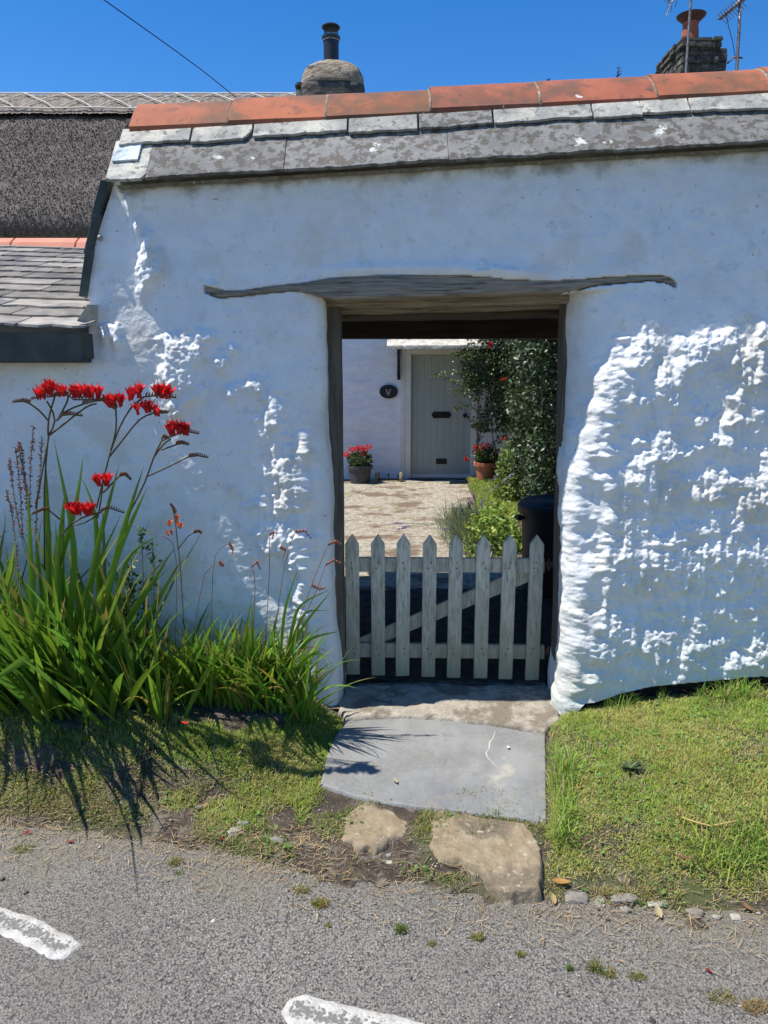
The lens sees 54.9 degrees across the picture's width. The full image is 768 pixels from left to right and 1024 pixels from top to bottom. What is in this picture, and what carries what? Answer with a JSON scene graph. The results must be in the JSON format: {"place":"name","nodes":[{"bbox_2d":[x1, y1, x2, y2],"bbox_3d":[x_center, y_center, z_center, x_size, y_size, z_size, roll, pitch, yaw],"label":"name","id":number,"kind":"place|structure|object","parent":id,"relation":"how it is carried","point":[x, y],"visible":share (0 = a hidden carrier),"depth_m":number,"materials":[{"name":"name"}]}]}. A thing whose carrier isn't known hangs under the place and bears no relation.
{"place":"outdoors","nodes":[
{"label":"outdoors","id":0,"kind":"place"},
{"bbox_2d":[0,824,767,1023],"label":"road","id":1,"kind":"structure","parent":0,"point":[169,938],"depth_m":2.26,"materials":[{"name":"grey asphalt"}]},
{"bbox_2d":[8,840,34,854],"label":"grass tuft","id":2,"kind":"object","parent":1,"relation":"on","point":[22,849],"visible":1,"depth_m":2.74,"materials":[{"name":"green plant"}]},
{"bbox_2d":[0,907,81,959],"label":"road marking","id":3,"kind":"object","parent":1,"relation":"on","point":[44,938],"visible":1,"depth_m":2.32,"materials":[{"name":"paint"}]},
{"bbox_2d":[163,854,184,867],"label":"grass tuft","id":4,"kind":"object","parent":1,"relation":"on","point":[176,861],"visible":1,"depth_m":2.66,"materials":[{"name":"green plant"}]},
{"bbox_2d":[292,884,311,894],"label":"grass tuft","id":5,"kind":"object","parent":1,"relation":"on","point":[303,889],"visible":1,"depth_m":2.52,"materials":[{"name":"green plant"}]},
{"bbox_2d":[309,894,329,908],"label":"grass tuft","id":6,"kind":"object","parent":1,"relation":"on","point":[321,901],"visible":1,"depth_m":2.46,"materials":[{"name":"green plant"}]},
{"bbox_2d":[281,995,423,1023],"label":"road marking","id":7,"kind":"object","parent":1,"relation":"on","point":[305,1009],"visible":1,"depth_m":2.03,"materials":[{"name":"paint"}]},
{"bbox_2d":[394,922,409,934],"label":"grass tuft","id":8,"kind":"object","parent":1,"relation":"on","point":[402,927],"visible":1,"depth_m":2.34,"materials":[{"name":"green plant"}]},
{"bbox_2d":[426,938,436,947],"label":"grass tuft","id":9,"kind":"object","parent":1,"relation":"on","point":[432,943],"visible":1,"depth_m":2.29,"materials":[{"name":"green plant"}]},
{"bbox_2d":[468,930,484,943],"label":"grass tuft","id":10,"kind":"object","parent":1,"relation":"on","point":[481,935],"visible":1,"depth_m":2.31,"materials":[{"name":"green plant"}]},
{"bbox_2d":[516,949,528,957],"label":"grass tuft","id":11,"kind":"object","parent":1,"relation":"on","point":[519,954],"visible":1,"depth_m":2.25,"materials":[{"name":"green plant"}]},
{"bbox_2d":[551,893,556,903],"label":"fallen leaf","id":12,"kind":"object","parent":1,"relation":"on","point":[553,899],"visible":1,"depth_m":2.47,"materials":[{"name":"yellow plant"}]},
{"bbox_2d":[566,962,573,971],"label":"grass tuft","id":13,"kind":"object","parent":1,"relation":"on","point":[568,966],"visible":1,"depth_m":2.19,"materials":[{"name":"green plant"}]},
{"bbox_2d":[564,891,589,904],"bbox_3d":[0.647,1.299,2.484,0.086,0.022,0.058,1,11,7],"label":"loose stone","id":14,"kind":"object","parent":1,"relation":"on","point":[579,897],"visible":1,"depth_m":2.47,"materials":[{"name":"grey stone"}]},
{"bbox_2d":[584,957,607,975],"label":"grass tuft","id":15,"kind":"object","parent":1,"relation":"on","point":[595,965],"visible":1,"depth_m":2.19,"materials":[{"name":"green plant"}]},
{"bbox_2d":[595,896,604,907],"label":"loose stone","id":16,"kind":"object","parent":1,"relation":"on","point":[598,904],"visible":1,"depth_m":2.46,"materials":[{"name":"grey stone"}]},
{"bbox_2d":[599,966,618,979],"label":"grass tuft","id":17,"kind":"object","parent":1,"relation":"on","point":[610,974],"visible":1,"depth_m":2.17,"materials":[{"name":"green plant"}]},
{"bbox_2d":[619,906,631,913],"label":"loose stone","id":18,"kind":"object","parent":1,"relation":"on","point":[624,909],"visible":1,"depth_m":2.43,"materials":[{"name":"grey stone"}]},
{"bbox_2d":[626,969,646,981],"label":"grass tuft","id":19,"kind":"object","parent":1,"relation":"on","point":[640,975],"visible":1,"depth_m":2.16,"materials":[{"name":"green plant"}]},
{"bbox_2d":[649,1017,655,1023],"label":"loose stone","id":20,"kind":"object","parent":1,"relation":"on","point":[652,1020],"visible":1,"depth_m":2.02,"materials":[{"name":"grey stone"}]},
{"bbox_2d":[647,900,667,908],"bbox_3d":[0.909,1.304,2.457,0.074,0.019,0.034,0,11,0],"label":"loose stone","id":21,"kind":"object","parent":1,"relation":"on","point":[658,903],"visible":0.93,"depth_m":2.45,"materials":[{"name":"grey stone"}]},
{"bbox_2d":[655,904,662,917],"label":"fallen leaf","id":22,"kind":"object","parent":1,"relation":"on","point":[658,910],"visible":1,"depth_m":2.42,"materials":[{"name":"beige plant"}]},
{"bbox_2d":[684,908,703,919],"bbox_3d":[1.015,1.313,2.413,0.064,0.031,0.044,0,11,0],"label":"loose stone","id":23,"kind":"object","parent":1,"relation":"on","point":[695,914],"visible":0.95,"depth_m":2.40,"materials":[{"name":"grey stone"}]},
{"bbox_2d":[711,914,720,919],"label":"loose stone","id":24,"kind":"object","parent":1,"relation":"on","point":[715,916],"visible":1,"depth_m":2.40,"materials":[{"name":"grey stone"}]},
{"bbox_2d":[704,987,737,1006],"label":"grass tuft","id":25,"kind":"object","parent":1,"relation":"on","point":[725,995],"visible":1,"depth_m":2.09,"materials":[{"name":"green plant"}]},
{"bbox_2d":[729,913,741,921],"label":"loose stone","id":26,"kind":"object","parent":1,"relation":"on","point":[735,917],"visible":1,"depth_m":2.39,"materials":[{"name":"white stone"}]},
{"bbox_2d":[737,992,767,1017],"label":"grass tuft","id":27,"kind":"object","parent":1,"relation":"on","point":[757,1005],"visible":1,"depth_m":2.06,"materials":[{"name":"brown plant"}]},
{"bbox_2d":[0,673,767,931],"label":"ground","id":28,"kind":"structure","parent":0,"point":[226,715],"depth_m":2.89,"materials":[{"name":"soil"}]},
{"bbox_2d":[4,426,43,593],"bbox_3d":[-1.591,0.010,3.308,0.194,0.791,0.031,0,11,0],"label":"dock","id":29,"kind":"object","parent":28,"relation":"on","point":[24,474],"visible":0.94,"depth_m":3.28,"materials":[{"name":"plant"}]},
{"bbox_2d":[0,238,98,362],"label":"lean to","id":30,"kind":"object","parent":28,"relation":"on","point":[48,314],"visible":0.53,"depth_m":3.61,"materials":[{"name":"stone"}]},
{"bbox_2d":[0,375,207,730],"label":"crocosmia","id":31,"kind":"object","parent":28,"relation":"on","point":[47,664],"visible":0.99,"depth_m":3.08,"materials":[{"name":"green plant"}]},
{"bbox_2d":[121,525,161,644],"bbox_3d":[-1.112,0.360,3.408,0.212,0.620,0.081,0,11,0],"label":"weed","id":32,"kind":"object","parent":28,"relation":"on","point":[128,580],"visible":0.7,"depth_m":3.39,"materials":[{"name":"green plant"}]},
{"bbox_2d":[82,518,242,727],"bbox_3d":[-1.012,0.457,3.294,0.693,0.998,0.627,-10,15,-42],"label":"crocosmia","id":33,"kind":"object","parent":28,"relation":"on","point":[152,704],"visible":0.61,"depth_m":3.25,"materials":[{"name":"green plant"}]},
{"bbox_2d":[0,701,342,834],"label":"grass","id":34,"kind":"structure","parent":28,"relation":"on","point":[219,731],"depth_m":3.14,"materials":[{"name":"green plant"}]},
{"bbox_2d":[226,826,242,836],"bbox_3d":[-0.563,1.210,2.793,0.067,0.025,0.039,-6,12,-27],"label":"loose stone","id":35,"kind":"object","parent":28,"relation":"on","point":[230,832],"visible":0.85,"depth_m":2.79,"materials":[{"name":"grey stone"}]},
{"bbox_2d":[145,503,324,712],"bbox_3d":[-0.695,0.452,3.267,0.850,0.998,0.469,0,11,0],"label":"montbretia","id":36,"kind":"object","parent":28,"relation":"on","point":[209,693],"visible":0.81,"depth_m":3.34,"materials":[{"name":"green plant"}]},
{"bbox_2d":[237,820,248,826],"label":"loose stone","id":37,"kind":"object","parent":28,"relation":"on","point":[242,823],"visible":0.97,"depth_m":2.83,"materials":[{"name":"grey stone"}]},
{"bbox_2d":[0,22,520,479],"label":"cottage","id":38,"kind":"structure","parent":28,"relation":"on","point":[56,150],"depth_m":10.99,"materials":[{"name":"white paint"}]},
{"bbox_2d":[104,0,236,97],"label":"overhead cable","id":39,"kind":"object","parent":38,"relation":"attached to","point":[168,45],"visible":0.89,"depth_m":9.18,"materials":[{"name":"black paint"}]},
{"bbox_2d":[379,385,397,398],"bbox_3d":[0.067,-1.766,10.854,0.269,0.201,0.047,0,11,0],"label":"plaque","id":40,"kind":"object","parent":38,"relation":"attached to","point":[388,391],"visible":1,"depth_m":10.84,"materials":[{"name":"black"}]},
{"bbox_2d":[411,355,471,477],"bbox_3d":[0.845,-1.405,10.968,0.895,1.812,0.111,0,11,0],"label":"door","id":41,"kind":"structure","parent":38,"relation":"in","point":[440,435],"depth_m":10.98,"materials":[{"name":"green paint"}]},
{"bbox_2d":[269,836,285,843],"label":"loose stone","id":42,"kind":"object","parent":28,"relation":"on","point":[274,838],"visible":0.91,"depth_m":2.74,"materials":[{"name":"grey stone"}]},
{"bbox_2d":[201,529,374,724],"bbox_3d":[-0.437,0.555,3.262,0.807,0.978,0.518,0,11,0],"label":"montbretia","id":43,"kind":"object","parent":28,"relation":"on","point":[285,692],"visible":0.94,"depth_m":3.32,"materials":[{"name":"green plant"}]},
{"bbox_2d":[0,753,700,930],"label":"verge grass","id":44,"kind":"structure","parent":28,"relation":"on","point":[420,818],"depth_m":2.87,"materials":[{"name":"green plant"}]},
{"bbox_2d":[341,802,407,855],"bbox_3d":[-0.034,1.221,2.834,0.288,0.070,0.338,0,11,0],"label":"stepping stone","id":45,"kind":"object","parent":28,"relation":"on","point":[374,823],"visible":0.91,"depth_m":2.79,"materials":[{"name":"beige stone"}]},
{"bbox_2d":[0,67,767,716],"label":"gateway wall","id":46,"kind":"structure","parent":28,"relation":"on","point":[248,265],"depth_m":3.30,"materials":[{"name":"white paint"}]},
{"bbox_2d":[345,534,552,679],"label":"picket gate","id":47,"kind":"structure","parent":46,"relation":"attached to","point":[454,650],"depth_m":3.86,"materials":[{"name":"white paint"}]},
{"bbox_2d":[0,705,767,983],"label":"dry litter","id":48,"kind":"object","parent":28,"relation":"on","point":[324,852],"visible":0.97,"depth_m":2.66,"materials":[{"name":"beige plant"}]},
{"bbox_2d":[0,691,767,916],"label":"clover","id":49,"kind":"object","parent":28,"relation":"on","point":[675,839],"visible":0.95,"depth_m":2.90,"materials":[{"name":"green plant"}]},
{"bbox_2d":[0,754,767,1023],"bbox_3d":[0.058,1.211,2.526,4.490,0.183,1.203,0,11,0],"label":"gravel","id":50,"kind":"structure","parent":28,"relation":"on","point":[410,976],"depth_m":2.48,"materials":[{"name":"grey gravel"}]},
{"bbox_2d":[320,718,546,823],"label":"slate slab","id":51,"kind":"structure","parent":28,"relation":"on","point":[426,763],"depth_m":3.19,"materials":[{"name":"stone"}]},
{"bbox_2d":[337,680,559,736],"bbox_3d":[0.366,0.967,3.869,1.287,0.080,0.860,0,11,0],"label":"threshold stone","id":52,"kind":"object","parent":28,"relation":"on","point":[451,700],"visible":0.64,"depth_m":3.71,"materials":[{"name":"beige stone"}]},
{"bbox_2d":[429,810,543,905],"bbox_3d":[0.365,1.250,2.691,0.432,0.087,0.504,0,11,0],"label":"stepping stone","id":53,"kind":"object","parent":28,"relation":"on","point":[504,865],"visible":0.96,"depth_m":2.65,"materials":[{"name":"beige stone"}]},
{"bbox_2d":[552,878,569,883],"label":"fallen leaf","id":54,"kind":"object","parent":28,"relation":"on","point":[561,880],"visible":1,"depth_m":2.52,"materials":[{"name":"orange plant"}]},
{"bbox_2d":[610,893,637,905],"bbox_3d":[0.801,1.295,2.467,0.098,0.028,0.036,0,11,0],"label":"loose stone","id":55,"kind":"object","parent":28,"relation":"on","point":[619,899],"visible":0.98,"depth_m":2.46,"materials":[{"name":"grey stone"}]},
{"bbox_2d":[617,760,640,771],"bbox_3d":[1.004,1.034,3.019,0.116,0.031,0.094,0,11,0],"label":"plantain","id":56,"kind":"object","parent":28,"relation":"on","point":[628,766],"visible":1,"depth_m":3.03,"materials":[{"name":"green plant"}]},
{"bbox_2d":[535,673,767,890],"bbox_3d":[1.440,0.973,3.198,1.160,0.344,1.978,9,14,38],"label":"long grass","id":57,"kind":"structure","parent":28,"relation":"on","point":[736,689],"depth_m":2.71,"materials":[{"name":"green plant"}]},
{"bbox_2d":[673,854,693,858],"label":"fallen leaf","id":58,"kind":"object","parent":28,"relation":"on","point":[684,857],"visible":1,"depth_m":2.55,"materials":[{"name":"brown plant"}]},
{"bbox_2d":[656,9,727,73],"bbox_3d":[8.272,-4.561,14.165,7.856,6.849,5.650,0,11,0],"label":"chimney","id":59,"kind":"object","parent":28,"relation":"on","point":[707,54],"depth_m":10.95,"materials":[{"name":"stone"}]},
{"bbox_2d":[664,0,691,72],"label":"television aerial","id":60,"kind":"object","parent":59,"relation":"attached to","point":[688,34],"visible":0.81,"depth_m":10.72,"materials":[{"name":"grey metal"}]},
{"bbox_2d":[717,0,746,69],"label":"television aerial","id":61,"kind":"object","parent":59,"relation":"attached to","point":[738,3],"visible":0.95,"depth_m":11.00,"materials":[{"name":"black paint"}]},
{"bbox_2d":[742,902,751,909],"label":"fallen leaf","id":62,"kind":"object","parent":28,"relation":"on","point":[745,905],"visible":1,"depth_m":2.44,"materials":[{"name":"brown plant"}]},
{"bbox_2d":[0,0,767,94],"label":"sky","id":63,"kind":"structure","parent":0,"point":[46,45],"materials":[{"name":"blue"}]},
{"bbox_2d":[331,479,550,708],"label":"courtyard path","id":64,"kind":"structure","parent":0,"point":[372,509],"depth_m":8.04,"materials":[{"name":"stone"}]},
{"bbox_2d":[343,444,372,483],"bbox_3d":[-0.348,-0.699,10.663,0.400,0.584,0.382,5,12,26],"label":"potted geranium","id":65,"kind":"object","parent":64,"relation":"on","point":[360,471],"visible":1,"depth_m":10.57,"materials":[{"name":"grey plastic"}]},
{"bbox_2d":[375,472,401,481],"bbox_3d":[0.067,-0.510,10.798,0.401,0.150,0.114,0,11,0],"label":"boot scraper","id":66,"kind":"object","parent":64,"relation":"on","point":[377,478],"visible":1,"depth_m":10.78,"materials":[{"name":"metal"}]},
{"bbox_2d":[394,473,518,556],"bbox_3d":[0.691,0.010,7.081,1.170,0.571,2.705,1,11,6],"label":"lavender","id":67,"kind":"object","parent":64,"relation":"on","point":[460,515],"visible":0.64,"depth_m":6.96,"materials":[{"name":"green plant"}]},
{"bbox_2d":[464,475,521,557],"bbox_3d":[1.779,-0.045,8.546,1.745,0.087,5.212,1,11,7],"label":"flower bed","id":68,"kind":"object","parent":64,"relation":"on","point":[519,554],"visible":0.04,"depth_m":7.17,"materials":[{"name":"soil"}]},
{"bbox_2d":[427,339,534,477],"bbox_3d":[2.400,-1.685,10.330,3.652,3.181,0.934,0,11,0],"label":"climbing rose","id":69,"kind":"object","parent":68,"relation":"on","point":[474,381],"visible":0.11,"depth_m":10.17,"materials":[{"name":"green plant"}]},
{"bbox_2d":[473,443,499,479],"bbox_3d":[1.437,-0.698,10.457,0.395,0.580,0.366,0,11,0],"label":"potted geranium","id":70,"kind":"object","parent":68,"relation":"on","point":[483,467],"visible":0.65,"depth_m":10.36,"materials":[{"name":"ceramic"}]},
{"bbox_2d":[462,501,521,556],"bbox_3d":[0.965,0.131,6.627,0.632,0.451,1.097,0,11,0],"label":"bush","id":71,"kind":"object","parent":68,"relation":"on","point":[490,517],"visible":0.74,"depth_m":6.47,"materials":[{"name":"green plant"}]},
{"bbox_2d":[491,437,520,501],"bbox_3d":[1.474,-0.491,8.866,0.370,0.809,0.642,0,11,0],"label":"bush","id":72,"kind":"object","parent":68,"relation":"on","point":[504,457],"visible":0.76,"depth_m":8.78,"materials":[{"name":"green plant"}]},
{"bbox_2d":[498,339,557,498],"bbox_3d":[1.686,-1.335,8.396,0.863,2.721,3.904,1,11,7],"label":"hedge","id":73,"kind":"object","parent":68,"relation":"on","point":[535,445],"visible":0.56,"depth_m":7.23,"materials":[{"name":"green plant"}]},
{"bbox_2d":[514,494,554,597],"bbox_3d":[1.302,0.254,5.530,0.653,0.690,0.636,0,11,0],"label":"garden bin","id":74,"kind":"object","parent":64,"relation":"on","point":[537,513],"visible":0.4,"depth_m":5.34,"materials":[{"name":"black plastic"}]},
{"bbox_2d":[345,588,552,681],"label":"passage floor","id":75,"kind":"structure","parent":0,"point":[467,632],"depth_m":4.67,"materials":[{"name":"stone"}]},
{"bbox_2d":[467,475,523,514],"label":"lawn","id":76,"kind":"structure","parent":0,"point":[475,484],"depth_m":9.08,"materials":[{"name":"green plant"}]},
{"bbox_2d":[542,684,767,910],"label":"grass","id":77,"kind":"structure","parent":0,"point":[588,714],"depth_m":2.93,"materials":[{"name":"green plant"}]},
{"bbox_2d":[682,817,737,826],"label":"dry stalk","id":78,"kind":"object","parent":77,"relation":"on","point":[707,824],"visible":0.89,"depth_m":2.67,"materials":[{"name":"beige plant"}]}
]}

